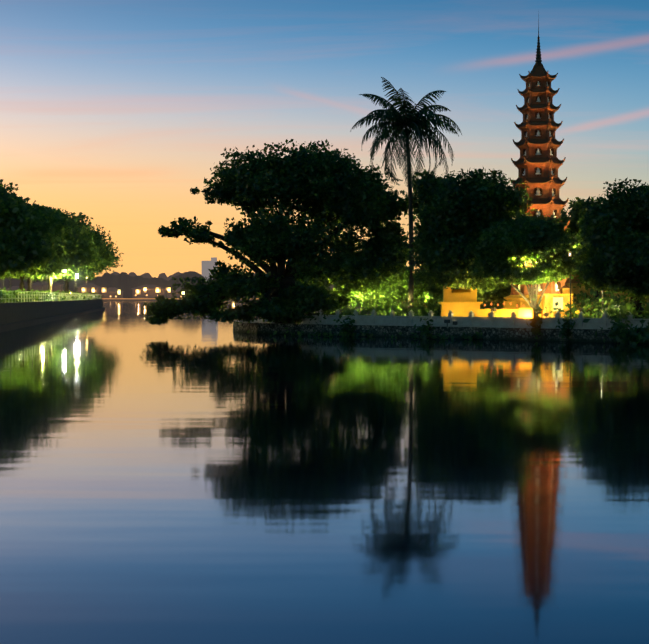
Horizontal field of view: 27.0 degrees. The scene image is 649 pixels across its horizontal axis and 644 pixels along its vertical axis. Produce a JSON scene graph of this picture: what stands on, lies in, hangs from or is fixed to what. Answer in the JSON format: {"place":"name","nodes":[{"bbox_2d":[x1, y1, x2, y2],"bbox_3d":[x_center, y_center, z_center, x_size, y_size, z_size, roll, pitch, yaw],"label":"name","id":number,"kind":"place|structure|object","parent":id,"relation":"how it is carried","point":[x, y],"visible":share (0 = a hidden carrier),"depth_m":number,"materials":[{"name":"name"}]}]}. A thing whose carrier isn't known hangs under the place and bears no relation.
{"place":"outdoors","nodes":[
{"label":"outdoors","id":0,"kind":"place"},
{"bbox_2d":[0,299,104,332],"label":"embankment wall","id":1,"kind":"structure","parent":0,"point":[16,315],"depth_m":137.02,"materials":[{"name":"concrete"}]},
{"bbox_2d":[0,179,41,236],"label":"tree","id":2,"kind":"object","parent":1,"relation":"on","point":[5,185],"depth_m":131.78,"materials":[{"name":"green plant"}]},
{"bbox_2d":[0,186,68,276],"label":"tree","id":3,"kind":"object","parent":1,"relation":"on","point":[23,230],"depth_m":113.32,"materials":[{"name":"green plant"}]},
{"bbox_2d":[7,267,90,290],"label":"tree","id":4,"kind":"object","parent":1,"relation":"on","point":[26,277],"depth_m":227.22,"materials":[{"name":"green plant"}]},
{"bbox_2d":[0,290,101,302],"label":"bank railing","id":5,"kind":"object","parent":1,"relation":"on","point":[75,295],"visible":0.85,"depth_m":146.57,"materials":[{"name":"metal"}]},
{"bbox_2d":[0,202,102,290],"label":"tree","id":6,"kind":"object","parent":1,"relation":"on","point":[73,242],"depth_m":148.44,"materials":[{"name":"green plant"}]},
{"bbox_2d":[0,287,105,302],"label":"bank hedge","id":7,"kind":"object","parent":1,"relation":"on","point":[37,297],"visible":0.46,"depth_m":145.09,"materials":[{"name":"green plant"}]},
{"bbox_2d":[11,207,117,290],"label":"tree","id":8,"kind":"object","parent":1,"relation":"on","point":[101,243],"depth_m":201.52,"materials":[{"name":"green plant"}]},
{"bbox_2d":[26,227,123,291],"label":"tree","id":9,"kind":"object","parent":1,"relation":"on","point":[97,271],"depth_m":255.73,"materials":[{"name":"green plant"}]},
{"bbox_2d":[31,241,119,291],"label":"tree","id":10,"kind":"object","parent":1,"relation":"on","point":[70,280],"depth_m":296.29,"materials":[{"name":"green plant"}]},
{"bbox_2d":[0,257,327,297],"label":"shore buildings","id":11,"kind":"structure","parent":0,"point":[150,291],"depth_m":981.36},
{"bbox_2d":[102,298,258,300],"bbox_3d":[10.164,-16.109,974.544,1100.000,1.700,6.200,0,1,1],"label":"shoreline","id":12,"kind":"structure","parent":0,"point":[128,299],"depth_m":973.14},
{"bbox_2d":[0,301,648,643],"bbox_3d":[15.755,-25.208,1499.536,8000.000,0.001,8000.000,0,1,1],"label":"lake water","id":13,"kind":"structure","parent":0,"point":[191,480],"depth_m":18.73,"materials":[{"name":"blue liquid"}]},
{"bbox_2d":[0,271,338,297],"bbox_3d":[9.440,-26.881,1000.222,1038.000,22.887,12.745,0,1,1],"label":"shore trees","id":14,"kind":"object","parent":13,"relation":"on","point":[125,282],"visible":0.04,"depth_m":1001.10,"materials":[{"name":"plant"}]},
{"bbox_2d":[111,272,255,280],"bbox_3d":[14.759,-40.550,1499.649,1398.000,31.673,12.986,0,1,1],"label":"shore trees","id":15,"kind":"object","parent":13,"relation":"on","point":[148,275],"visible":0.02,"depth_m":1501.68,"materials":[{"name":"plant"}]},
{"bbox_2d":[0,0,648,277],"label":"sky","id":16,"kind":"structure","parent":0,"point":[111,111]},
{"bbox_2d":[233,317,647,343],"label":"island ground","id":17,"kind":"structure","parent":0,"point":[259,326],"depth_m":86.28,"materials":[{"name":"grey stone"}]},
{"bbox_2d":[139,139,414,325],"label":"tree","id":18,"kind":"object","parent":17,"relation":"on","point":[356,196],"depth_m":95.31,"materials":[{"name":"green plant"}]},
{"bbox_2d":[352,77,461,311],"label":"palm","id":19,"kind":"object","parent":17,"relation":"on","point":[388,117],"depth_m":92.03,"materials":[{"name":"green plant"}]},
{"bbox_2d":[333,169,510,310],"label":"tree","id":20,"kind":"object","parent":17,"relation":"on","point":[484,296],"depth_m":99.10,"materials":[{"name":"green plant"}]},
{"bbox_2d":[247,289,648,344],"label":"bushes","id":21,"kind":"object","parent":17,"relation":"on","point":[634,337],"depth_m":79.78,"materials":[{"name":"green plant"}]},
{"bbox_2d":[272,288,648,334],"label":"shrubs","id":22,"kind":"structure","parent":17,"relation":"on","point":[405,311],"depth_m":90.16,"materials":[{"name":"green plant"}]},
{"bbox_2d":[407,167,535,289],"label":"tree","id":23,"kind":"object","parent":17,"relation":"on","point":[446,248],"depth_m":86.06,"materials":[{"name":"green plant"}]},
{"bbox_2d":[301,309,648,329],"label":"balustrade","id":24,"kind":"object","parent":17,"relation":"on","point":[492,321],"visible":0.83,"depth_m":84.75,"materials":[{"name":"stone"}]},
{"bbox_2d":[356,282,648,318],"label":"island hedge","id":25,"kind":"object","parent":17,"relation":"on","point":[621,298],"visible":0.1,"depth_m":97.96,"materials":[{"name":"green plant"}]},
{"bbox_2d":[438,285,572,319],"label":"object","id":26,"kind":"object","parent":17,"relation":"on","point":[461,302],"visible":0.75,"depth_m":87.54,"materials":[{"name":"yellow paint"}]},
{"bbox_2d":[467,211,582,316],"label":"lit tree","id":27,"kind":"object","parent":17,"relation":"on","point":[525,239],"depth_m":82.33,"materials":[{"name":"green plant"}]},
{"bbox_2d":[418,264,648,316],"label":"bushes","id":28,"kind":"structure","parent":17,"relation":"on","point":[576,290],"depth_m":104.80,"materials":[{"name":"plant"}]},
{"bbox_2d":[509,64,569,226],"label":"pagoda roofs","id":29,"kind":"structure","parent":17,"relation":"on","point":[539,71],"depth_m":90.56,"materials":[{"name":"brown tile"}]},
{"bbox_2d":[535,20,541,64],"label":"spire","id":30,"kind":"structure","parent":29,"relation":"on","point":[538,60],"depth_m":91.25,"materials":[{"name":"grey metal"}]},
{"bbox_2d":[504,295,578,317],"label":"pagoda plinth","id":31,"kind":"structure","parent":17,"relation":"on","point":[518,300],"depth_m":90.27,"materials":[{"name":"yellow paint"}]},
{"bbox_2d":[569,252,571,316],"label":"garden lamp","id":32,"kind":"object","parent":17,"relation":"on","point":[570,294],"visible":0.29,"depth_m":82.22,"materials":[{"name":"grey metal"}]},
{"bbox_2d":[561,196,595,274],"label":"tree","id":33,"kind":"object","parent":17,"relation":"on","point":[576,207],"depth_m":106.63,"materials":[{"name":"green plant"}]},
{"bbox_2d":[571,177,648,320],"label":"tree","id":34,"kind":"object","parent":17,"relation":"on","point":[618,261],"depth_m":77.39,"materials":[{"name":"green plant"}]},
{"bbox_2d":[510,76,568,294],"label":"pagoda walls","id":35,"kind":"structure","parent":0,"point":[530,169],"depth_m":90.57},
{"bbox_2d":[518,81,558,290],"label":"windows","id":36,"kind":"structure","parent":35,"relation":"in","point":[538,170],"depth_m":90.62,"materials":[{"name":"white"}]}
]}

